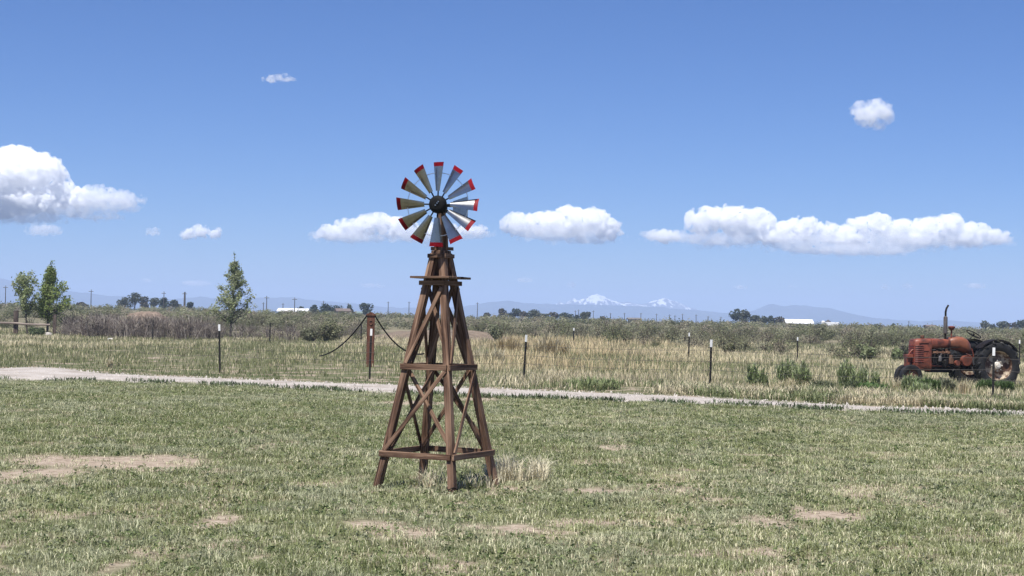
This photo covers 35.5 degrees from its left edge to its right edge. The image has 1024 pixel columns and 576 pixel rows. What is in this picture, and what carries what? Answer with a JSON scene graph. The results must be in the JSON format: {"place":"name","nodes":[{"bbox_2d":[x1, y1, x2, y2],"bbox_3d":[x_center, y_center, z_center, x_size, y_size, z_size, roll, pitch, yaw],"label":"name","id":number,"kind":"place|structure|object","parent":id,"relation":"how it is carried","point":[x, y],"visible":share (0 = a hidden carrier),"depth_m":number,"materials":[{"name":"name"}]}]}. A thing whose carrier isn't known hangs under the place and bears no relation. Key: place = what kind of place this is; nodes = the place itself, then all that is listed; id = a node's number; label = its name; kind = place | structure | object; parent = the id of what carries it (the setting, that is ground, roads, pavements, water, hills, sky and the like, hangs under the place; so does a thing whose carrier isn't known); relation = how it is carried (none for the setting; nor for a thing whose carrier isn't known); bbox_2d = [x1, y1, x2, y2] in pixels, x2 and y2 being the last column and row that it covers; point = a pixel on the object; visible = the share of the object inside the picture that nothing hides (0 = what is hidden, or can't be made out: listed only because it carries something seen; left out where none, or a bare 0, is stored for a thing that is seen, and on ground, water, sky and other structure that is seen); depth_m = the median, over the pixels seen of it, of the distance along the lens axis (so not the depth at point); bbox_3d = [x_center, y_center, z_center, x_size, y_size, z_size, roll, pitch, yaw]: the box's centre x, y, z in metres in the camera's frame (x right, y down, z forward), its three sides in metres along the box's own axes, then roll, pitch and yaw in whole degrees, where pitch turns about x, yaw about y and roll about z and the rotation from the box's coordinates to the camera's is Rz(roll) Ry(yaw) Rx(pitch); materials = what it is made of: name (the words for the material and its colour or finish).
{"place":"outdoors","nodes":[
{"label":"outdoors","id":0,"kind":"place"},
{"bbox_2d":[0,278,1021,328],"bbox_3d":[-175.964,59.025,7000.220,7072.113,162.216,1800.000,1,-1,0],"label":"blue mountains","id":1,"kind":"structure","parent":0,"point":[817,314],"depth_m":6719.22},
{"bbox_2d":[0,309,1023,575],"bbox_3d":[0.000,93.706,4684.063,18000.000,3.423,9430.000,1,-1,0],"label":"ground","id":2,"kind":"structure","parent":0,"point":[124,459],"depth_m":14.95,"materials":[{"name":"plant"}]},
{"bbox_2d":[13,310,18,333],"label":"rail post","id":3,"kind":"object","parent":2,"relation":"on","point":[15,319],"visible":0.75,"depth_m":108.83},
{"bbox_2d":[0,322,50,325],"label":"log rail","id":4,"kind":"object","parent":3,"relation":"attached to","point":[18,323],"visible":1,"depth_m":108.69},
{"bbox_2d":[11,270,42,333],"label":"poplar tree","id":5,"kind":"object","parent":2,"relation":"on","point":[24,292],"visible":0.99,"depth_m":109.94,"materials":[{"name":"green plant"}]},
{"bbox_2d":[28,326,46,335],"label":"shrub","id":6,"kind":"object","parent":2,"relation":"on","point":[35,330],"visible":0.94,"depth_m":103.66,"materials":[{"name":"green plant"}]},
{"bbox_2d":[34,260,77,331],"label":"poplar tree","id":7,"kind":"object","parent":2,"relation":"on","point":[50,293],"visible":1,"depth_m":110.81,"materials":[{"name":"green plant"}]},
{"bbox_2d":[53,325,79,337],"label":"bare brush","id":8,"kind":"object","parent":2,"relation":"on","point":[67,331],"visible":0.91,"depth_m":101.86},
{"bbox_2d":[49,313,91,330],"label":"bare brush","id":9,"kind":"object","parent":2,"relation":"on","point":[72,318],"visible":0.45,"depth_m":112.28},
{"bbox_2d":[52,316,92,335],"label":"bare brush","id":10,"kind":"object","parent":2,"relation":"on","point":[67,322],"visible":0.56,"depth_m":105.61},
{"bbox_2d":[68,320,100,336],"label":"bare brush","id":11,"kind":"object","parent":2,"relation":"on","point":[80,327],"visible":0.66,"depth_m":104.22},
{"bbox_2d":[68,312,123,337],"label":"bare brush","id":12,"kind":"object","parent":2,"relation":"on","point":[96,322],"visible":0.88,"depth_m":103.53,"materials":[{"name":"plant"}]},
{"bbox_2d":[95,320,123,337],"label":"bare brush","id":13,"kind":"object","parent":2,"relation":"on","point":[106,331],"visible":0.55,"depth_m":104.35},
{"bbox_2d":[102,314,136,336],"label":"bare brush","id":14,"kind":"object","parent":2,"relation":"on","point":[117,317],"visible":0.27,"depth_m":109.04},
{"bbox_2d":[116,297,129,308],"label":"tree","id":15,"kind":"object","parent":2,"relation":"on","point":[123,301],"visible":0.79,"depth_m":466.38,"materials":[{"name":"green plant"}]},
{"bbox_2d":[108,314,151,338],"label":"bare brush","id":16,"kind":"object","parent":2,"relation":"on","point":[133,324],"visible":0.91,"depth_m":102.51,"materials":[{"name":"plant"}]},
{"bbox_2d":[126,292,141,309],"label":"tree","id":17,"kind":"object","parent":2,"relation":"on","point":[133,299],"visible":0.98,"depth_m":443.51,"materials":[{"name":"green plant"}]},
{"bbox_2d":[138,296,148,308],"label":"tree","id":18,"kind":"object","parent":2,"relation":"on","point":[143,301],"visible":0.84,"depth_m":480.64,"materials":[{"name":"green plant"}]},
{"bbox_2d":[124,311,168,322],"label":"dirt mound","id":19,"kind":"object","parent":2,"relation":"on","point":[157,314],"visible":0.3,"depth_m":158.45,"materials":[{"name":"soil"}]},
{"bbox_2d":[128,312,170,337],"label":"bare brush","id":20,"kind":"object","parent":2,"relation":"on","point":[149,324],"visible":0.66,"depth_m":103.71,"materials":[{"name":"plant"}]},
{"bbox_2d":[158,297,170,307],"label":"tree","id":21,"kind":"object","parent":2,"relation":"on","point":[167,304],"visible":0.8,"depth_m":434.70,"materials":[{"name":"green plant"}]},
{"bbox_2d":[138,313,198,338],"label":"bare brush","id":22,"kind":"object","parent":2,"relation":"on","point":[162,326],"visible":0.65,"depth_m":104.31,"materials":[{"name":"plant"}]},
{"bbox_2d":[165,314,204,339],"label":"bare brush","id":23,"kind":"object","parent":2,"relation":"on","point":[186,325],"visible":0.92,"depth_m":103.10,"materials":[{"name":"plant"}]},
{"bbox_2d":[189,322,217,338],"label":"bare brush","id":24,"kind":"object","parent":2,"relation":"on","point":[206,331],"visible":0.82,"depth_m":103.95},
{"bbox_2d":[188,314,234,333],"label":"bare brush","id":25,"kind":"object","parent":2,"relation":"on","point":[208,320],"visible":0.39,"depth_m":114.05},
{"bbox_2d":[195,322,228,338],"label":"bare brush","id":26,"kind":"object","parent":2,"relation":"on","point":[215,329],"visible":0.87,"depth_m":104.35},
{"bbox_2d":[218,324,220,371],"bbox_3d":[-8.581,1.855,46.965,0.062,1.571,0.069,-1,-1,-5],"label":"fence post","id":27,"kind":"object","parent":2,"relation":"on","point":[219,347],"visible":0.99,"depth_m":46.94,"materials":[{"name":"metal"}]},
{"bbox_2d":[207,253,257,336],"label":"poplar tree","id":28,"kind":"object","parent":2,"relation":"on","point":[229,302],"visible":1,"depth_m":109.85,"materials":[{"name":"green plant"}]},
{"bbox_2d":[230,322,259,337],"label":"bare brush","id":29,"kind":"object","parent":2,"relation":"on","point":[249,333],"visible":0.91,"depth_m":103.30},
{"bbox_2d":[258,326,279,339],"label":"bare brush","id":30,"kind":"object","parent":2,"relation":"on","point":[267,330],"visible":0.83,"depth_m":105.93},
{"bbox_2d":[273,323,299,340],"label":"bare brush","id":31,"kind":"object","parent":2,"relation":"on","point":[293,333],"visible":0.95,"depth_m":104.39,"materials":[{"name":"plant"}]},
{"bbox_2d":[277,308,309,312],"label":"farm building","id":32,"kind":"structure","parent":2,"relation":"on","point":[286,309],"depth_m":447.96,"materials":[{"name":"white"}]},
{"bbox_2d":[300,325,328,341],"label":"shrub","id":33,"kind":"object","parent":2,"relation":"on","point":[309,334],"visible":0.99,"depth_m":100.81,"materials":[{"name":"green plant"}]},
{"bbox_2d":[319,303,332,312],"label":"tree","id":34,"kind":"object","parent":2,"relation":"on","point":[325,307],"visible":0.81,"depth_m":439.31,"materials":[{"name":"green plant"}]},
{"bbox_2d":[314,316,345,340],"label":"shrub","id":35,"kind":"object","parent":2,"relation":"on","point":[331,332],"visible":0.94,"depth_m":102.72,"materials":[{"name":"green plant"}]},
{"bbox_2d":[359,303,373,313],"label":"tree","id":36,"kind":"object","parent":2,"relation":"on","point":[365,308],"visible":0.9,"depth_m":430.22,"materials":[{"name":"green plant"}]},
{"bbox_2d":[369,329,371,378],"bbox_3d":[-3.909,1.896,44.166,0.062,1.539,0.069,2,-1,0],"label":"fence post","id":37,"kind":"object","parent":2,"relation":"on","point":[370,354],"visible":0.98,"depth_m":44.14,"materials":[{"name":"metal"}]},
{"bbox_2d":[366,312,375,366],"bbox_3d":[-4.863,1.869,54.974,0.340,2.089,0.260,1,-1,-6],"label":"timber post","id":38,"kind":"object","parent":2,"relation":"on","point":[371,320],"visible":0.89,"depth_m":54.87,"materials":[{"name":"wood"}]},
{"bbox_2d":[320,315,367,356],"bbox_3d":[-6.210,1.790,58.458,0.052,1.639,7.446,1,-1,-19],"label":"cable","id":39,"kind":"object","parent":38,"relation":"attached to","point":[347,338],"visible":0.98,"depth_m":57.41,"materials":[{"name":"black paint"}]},
{"bbox_2d":[375,316,424,354],"bbox_3d":[-3.951,1.675,56.456,0.049,1.399,3.418,0,-1,27],"label":"cable","id":40,"kind":"object","parent":38,"relation":"hanging from","point":[392,339],"visible":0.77,"depth_m":55.90,"materials":[{"name":"black paint"}]},
{"bbox_2d":[373,162,498,493],"bbox_3d":[-0.730,0.411,16.191,0.961,3.340,0.960,0,-1,28],"label":"garden windmill","id":41,"kind":"object","parent":2,"relation":"on","point":[440,272],"visible":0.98,"depth_m":16.05,"materials":[{"name":"wood"}]},
{"bbox_2d":[375,330,507,341],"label":"dirt mound","id":42,"kind":"object","parent":2,"relation":"on","point":[476,335],"visible":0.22,"depth_m":108.83,"materials":[{"name":"soil"}]},
{"bbox_2d":[413,461,498,489],"bbox_3d":[-0.566,1.900,16.298,0.970,0.253,1.002,1,-1,0],"label":"dry grass clump","id":43,"kind":"object","parent":2,"relation":"on","point":[428,479],"visible":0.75,"depth_m":16.18,"materials":[{"name":"plant"}]},
{"bbox_2d":[445,472,485,490],"bbox_3d":[-0.526,1.937,16.008,0.479,0.169,0.340,0,-1,38],"label":"dry grass clump","id":44,"kind":"object","parent":2,"relation":"on","point":[469,485],"visible":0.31,"depth_m":15.95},
{"bbox_2d":[473,344,504,363],"bbox_3d":[-0.922,2.534,61.948,1.366,0.807,0.966,1,-1,0],"label":"dry grass clump","id":45,"kind":"object","parent":2,"relation":"on","point":[499,355],"visible":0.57,"depth_m":61.87,"materials":[{"name":"plant"}]},
{"bbox_2d":[487,322,507,340],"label":"shrub","id":46,"kind":"object","parent":2,"relation":"on","point":[495,331],"visible":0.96,"depth_m":105.67,"materials":[{"name":"green plant"}]},
{"bbox_2d":[490,332,530,352],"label":"dry grass clump","id":47,"kind":"object","parent":2,"relation":"on","point":[501,344],"visible":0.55,"depth_m":79.83,"materials":[{"name":"plant"}]},
{"bbox_2d":[0,378,1023,575],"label":"lawn grass","id":48,"kind":"structure","parent":2,"relation":"on","point":[573,449],"depth_m":16.64,"materials":[{"name":"plant"}]},
{"bbox_2d":[0,301,1023,343],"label":"sagebrush field","id":49,"kind":"structure","parent":2,"relation":"on","point":[599,326],"depth_m":191.37,"materials":[{"name":"green plant"}]},
{"bbox_2d":[0,374,1023,417],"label":"track edge weeds","id":50,"kind":"object","parent":2,"relation":"on","point":[670,400],"visible":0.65,"depth_m":34.02,"materials":[{"name":"green plant"}]},
{"bbox_2d":[476,448,559,483],"bbox_3d":[0.056,1.864,16.983,1.068,0.374,1.219,1,-1,0],"label":"dry grass clump","id":51,"kind":"object","parent":2,"relation":"on","point":[505,469],"visible":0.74,"depth_m":16.78,"materials":[{"name":"plant"}]},
{"bbox_2d":[523,335,526,377],"bbox_3d":[0.341,2.002,43.575,0.062,1.452,0.069,4,-2,-24],"label":"fence post","id":52,"kind":"object","parent":2,"relation":"on","point":[525,356],"visible":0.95,"depth_m":43.56,"materials":[{"name":"metal"}]},
{"bbox_2d":[528,309,542,317],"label":"tree","id":53,"kind":"object","parent":2,"relation":"on","point":[536,312],"visible":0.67,"depth_m":435.14,"materials":[{"name":"green plant"}]},
{"bbox_2d":[533,330,571,356],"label":"dry grass clump","id":54,"kind":"object","parent":2,"relation":"on","point":[551,344],"visible":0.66,"depth_m":74.72,"materials":[{"name":"plant"}]},
{"bbox_2d":[564,375,623,389],"bbox_3d":[2.020,2.366,40.290,1.574,0.450,1.637,1,-1,20],"label":"tall weed","id":55,"kind":"object","parent":2,"relation":"on","point":[611,383],"visible":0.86,"depth_m":40.05,"materials":[{"name":"green plant"}]},
{"bbox_2d":[612,327,635,341],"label":"sagebrush","id":56,"kind":"object","parent":2,"relation":"on","point":[623,333],"visible":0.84,"depth_m":117.38,"materials":[{"name":"green plant"}]},
{"bbox_2d":[633,325,660,343],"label":"sagebrush","id":57,"kind":"object","parent":2,"relation":"on","point":[643,335],"visible":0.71,"depth_m":111.94,"materials":[{"name":"green plant"}]},
{"bbox_2d":[671,326,692,345],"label":"sagebrush","id":58,"kind":"object","parent":2,"relation":"on","point":[681,335],"visible":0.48,"depth_m":109.80,"materials":[{"name":"green plant"}]},
{"bbox_2d":[685,336,708,348],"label":"sagebrush","id":59,"kind":"object","parent":2,"relation":"on","point":[699,343],"visible":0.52,"depth_m":99.68,"materials":[{"name":"green plant"}]},
{"bbox_2d":[709,340,712,383],"bbox_3d":[5.028,2.029,40.565,0.061,1.441,0.069,2,-1,-15],"label":"fence post","id":60,"kind":"object","parent":2,"relation":"on","point":[710,366],"visible":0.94,"depth_m":40.55,"materials":[{"name":"metal"}]},
{"bbox_2d":[139,352,1020,381],"bbox_3d":[1.551,2.078,42.194,28.814,0.060,1.326,0,-1,26],"label":"fence wire","id":61,"kind":"object","parent":60,"relation":"attached to","point":[591,367],"visible":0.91,"depth_m":42.38,"materials":[{"name":"grey"}]},
{"bbox_2d":[146,336,1016,359],"bbox_3d":[1.560,1.582,42.204,28.814,0.068,1.326,0,-1,26],"label":"fence wire","id":62,"kind":"object","parent":60,"relation":"attached to","point":[633,349],"visible":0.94,"depth_m":40.18,"materials":[{"name":"grey"}]},
{"bbox_2d":[142,345,1023,372],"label":"fence wire","id":63,"kind":"object","parent":60,"relation":"attached to","point":[575,358],"visible":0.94,"depth_m":42.30,"materials":[{"name":"grey"}]},
{"bbox_2d":[704,330,733,348],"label":"sagebrush","id":64,"kind":"object","parent":2,"relation":"on","point":[720,341],"visible":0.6,"depth_m":101.65,"materials":[{"name":"green plant"}]},
{"bbox_2d":[720,342,736,354],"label":"shrub","id":65,"kind":"object","parent":2,"relation":"on","point":[730,347],"visible":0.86,"depth_m":85.67,"materials":[{"name":"green plant"}]},
{"bbox_2d":[729,308,741,321],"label":"tree","id":66,"kind":"object","parent":2,"relation":"on","point":[735,316],"visible":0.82,"depth_m":454.53,"materials":[{"name":"green plant"}]},
{"bbox_2d":[727,337,758,351],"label":"sagebrush","id":67,"kind":"object","parent":2,"relation":"on","point":[746,344],"visible":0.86,"depth_m":94.32,"materials":[{"name":"green plant"}]},
{"bbox_2d":[739,309,750,321],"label":"tree","id":68,"kind":"object","parent":2,"relation":"on","point":[744,315],"visible":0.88,"depth_m":431.52,"materials":[{"name":"green plant"}]},
{"bbox_2d":[744,362,762,386],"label":"tall weed","id":69,"kind":"object","parent":2,"relation":"on","point":[753,376],"visible":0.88,"depth_m":42.37,"materials":[{"name":"green plant"}]},
{"bbox_2d":[752,333,775,351],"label":"sagebrush","id":70,"kind":"object","parent":2,"relation":"on","point":[763,344],"visible":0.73,"depth_m":97.41,"materials":[{"name":"green plant"}]},
{"bbox_2d":[758,366,769,387],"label":"tall weed","id":71,"kind":"object","parent":2,"relation":"on","point":[762,378],"visible":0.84,"depth_m":42.49,"materials":[{"name":"green plant"}]},
{"bbox_2d":[766,333,795,351],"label":"sagebrush","id":72,"kind":"object","parent":2,"relation":"on","point":[777,339],"visible":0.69,"depth_m":96.66,"materials":[{"name":"green plant"}]},
{"bbox_2d":[772,340,789,354],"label":"sagebrush","id":73,"kind":"object","parent":2,"relation":"on","point":[780,348],"visible":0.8,"depth_m":89.64,"materials":[{"name":"green plant"}]},
{"bbox_2d":[773,354,797,385],"bbox_3d":[7.426,2.245,43.434,0.918,0.996,0.891,2,-1,-34],"label":"tall weed","id":74,"kind":"object","parent":2,"relation":"on","point":[782,369],"visible":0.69,"depth_m":43.26,"materials":[{"name":"green plant"}]},
{"bbox_2d":[783,319,813,325],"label":"barn","id":75,"kind":"structure","parent":2,"relation":"on","point":[804,321],"depth_m":436.27,"materials":[{"name":"white metal"}]},
{"bbox_2d":[778,375,822,387],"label":"dry grass clump","id":76,"kind":"object","parent":2,"relation":"on","point":[794,382],"visible":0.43,"depth_m":42.75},
{"bbox_2d":[789,359,812,384],"bbox_3d":[7.731,2.320,42.964,0.770,0.836,0.602,1,-1,21],"label":"tall weed","id":77,"kind":"object","parent":2,"relation":"on","point":[802,372],"visible":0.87,"depth_m":42.85,"materials":[{"name":"green plant"}]},
{"bbox_2d":[799,333,819,343],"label":"sagebrush","id":78,"kind":"object","parent":2,"relation":"on","point":[809,340],"visible":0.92,"depth_m":129.12,"materials":[{"name":"green plant"}]},
{"bbox_2d":[809,378,835,388],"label":"tall weed","id":79,"kind":"object","parent":2,"relation":"on","point":[821,383],"visible":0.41,"depth_m":40.84,"materials":[{"name":"green plant"}]},
{"bbox_2d":[820,341,842,355],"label":"sagebrush","id":80,"kind":"object","parent":2,"relation":"on","point":[830,349],"visible":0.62,"depth_m":87.67,"materials":[{"name":"green plant"}]},
{"bbox_2d":[836,358,855,386],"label":"tall weed","id":81,"kind":"object","parent":2,"relation":"on","point":[845,370],"visible":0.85,"depth_m":43.35,"materials":[{"name":"green plant"}]},
{"bbox_2d":[836,331,869,358],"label":"sagebrush","id":82,"kind":"object","parent":2,"relation":"on","point":[852,352],"visible":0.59,"depth_m":82.27,"materials":[{"name":"green plant"}]},
{"bbox_2d":[845,379,860,388],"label":"tall weed","id":83,"kind":"object","parent":2,"relation":"on","point":[852,383],"visible":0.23,"depth_m":40.42,"materials":[{"name":"green plant"}]},
{"bbox_2d":[849,365,869,383],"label":"tall weed","id":84,"kind":"object","parent":2,"relation":"on","point":[862,376],"visible":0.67,"depth_m":42.83,"materials":[{"name":"green plant"}]},
{"bbox_2d":[848,342,877,358],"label":"shrub","id":85,"kind":"object","parent":2,"relation":"on","point":[859,345],"visible":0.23,"depth_m":79.84,"materials":[{"name":"green plant"}]},
{"bbox_2d":[856,345,873,360],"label":"shrub","id":86,"kind":"object","parent":2,"relation":"on","point":[866,351],"visible":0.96,"depth_m":75.76,"materials":[{"name":"green plant"}]},
{"bbox_2d":[856,328,878,343],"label":"sagebrush","id":87,"kind":"object","parent":2,"relation":"on","point":[869,337],"visible":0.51,"depth_m":123.82,"materials":[{"name":"green plant"}]},
{"bbox_2d":[855,380,891,391],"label":"weed","id":88,"kind":"object","parent":2,"relation":"on","point":[870,384],"visible":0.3,"depth_m":39.35,"materials":[{"name":"green plant"}]},
{"bbox_2d":[870,371,882,384],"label":"tall weed","id":89,"kind":"object","parent":2,"relation":"on","point":[876,377],"visible":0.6,"depth_m":42.43,"materials":[{"name":"green plant"}]},
{"bbox_2d":[880,333,900,346],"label":"sagebrush","id":90,"kind":"object","parent":2,"relation":"on","point":[893,342],"visible":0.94,"depth_m":121.29,"materials":[{"name":"green plant"}]},
{"bbox_2d":[886,347,904,359],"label":"shrub","id":91,"kind":"object","parent":2,"relation":"on","point":[896,352],"visible":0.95,"depth_m":76.74,"materials":[{"name":"green plant"}]},
{"bbox_2d":[899,341,908,353],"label":"shrub","id":92,"kind":"object","parent":2,"relation":"on","point":[904,347],"visible":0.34,"depth_m":79.69,"materials":[{"name":"green plant"}]},
{"bbox_2d":[901,371,923,390],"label":"tall weed","id":93,"kind":"object","parent":2,"relation":"on","point":[906,381],"visible":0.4,"depth_m":41.84,"materials":[{"name":"green plant"}]},
{"bbox_2d":[908,381,933,393],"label":"tall weed","id":94,"kind":"object","parent":2,"relation":"on","point":[918,385],"visible":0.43,"depth_m":39.88,"materials":[{"name":"green plant"}]},
{"bbox_2d":[909,375,941,392],"bbox_3d":[10.770,2.493,41.521,0.833,0.547,0.712,2,-1,-33],"label":"tall weed","id":95,"kind":"object","parent":2,"relation":"on","point":[934,383],"visible":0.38,"depth_m":41.38,"materials":[{"name":"green plant"}]},
{"bbox_2d":[938,376,957,391],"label":"tall weed","id":96,"kind":"object","parent":2,"relation":"on","point":[947,384],"visible":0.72,"depth_m":42.00,"materials":[{"name":"green plant"}]},
{"bbox_2d":[894,305,1020,383],"bbox_3d":[13.018,1.739,47.376,3.447,2.485,2.014,1,-1,-12],"label":"tractor","id":97,"kind":"object","parent":2,"relation":"on","point":[976,363],"visible":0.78,"depth_m":46.94,"materials":[{"name":"metal"}]},
{"bbox_2d":[957,381,971,393],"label":"dry grass clump","id":98,"kind":"object","parent":2,"relation":"on","point":[963,386],"visible":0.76,"depth_m":41.42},
{"bbox_2d":[974,378,997,391],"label":"tall weed","id":99,"kind":"object","parent":2,"relation":"on","point":[982,383],"visible":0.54,"depth_m":42.34,"materials":[{"name":"green plant"}]},
{"bbox_2d":[992,348,994,394],"bbox_3d":[11.147,2.084,37.060,0.061,1.405,0.069,1,-1,12],"label":"fence post","id":100,"kind":"object","parent":2,"relation":"on","point":[993,364],"visible":0.94,"depth_m":37.04,"materials":[{"name":"metal"}]},
{"bbox_2d":[994,378,1015,393],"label":"tall weed","id":101,"kind":"object","parent":2,"relation":"on","point":[1004,385],"visible":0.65,"depth_m":41.33,"materials":[{"name":"green plant"}]},
{"bbox_2d":[0,326,1023,410],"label":"field grass","id":102,"kind":"structure","parent":0,"point":[670,354],"depth_m":63.80,"materials":[{"name":"plant"}]},
{"bbox_2d":[0,366,1023,415],"bbox_3d":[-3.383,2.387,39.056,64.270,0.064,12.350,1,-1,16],"label":"gravel road","id":103,"kind":"structure","parent":0,"point":[26,373],"depth_m":39.30,"materials":[{"name":"gravel"}]},
{"bbox_2d":[0,0,1023,324],"label":"sky","id":104,"kind":"structure","parent":0,"point":[858,157],"materials":[{"name":"blue"}]},
{"bbox_2d":[557,294,696,309],"bbox_3d":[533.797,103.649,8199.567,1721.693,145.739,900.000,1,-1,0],"label":"snowy mountains","id":105,"kind":"structure","parent":0,"point":[596,299],"depth_m":8131.29,"materials":[{"name":"snow"}]},
{"bbox_2d":[454,372,1023,410],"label":"rank grass","id":106,"kind":"structure","parent":0,"point":[922,398],"depth_m":36.89,"materials":[{"name":"plant"}]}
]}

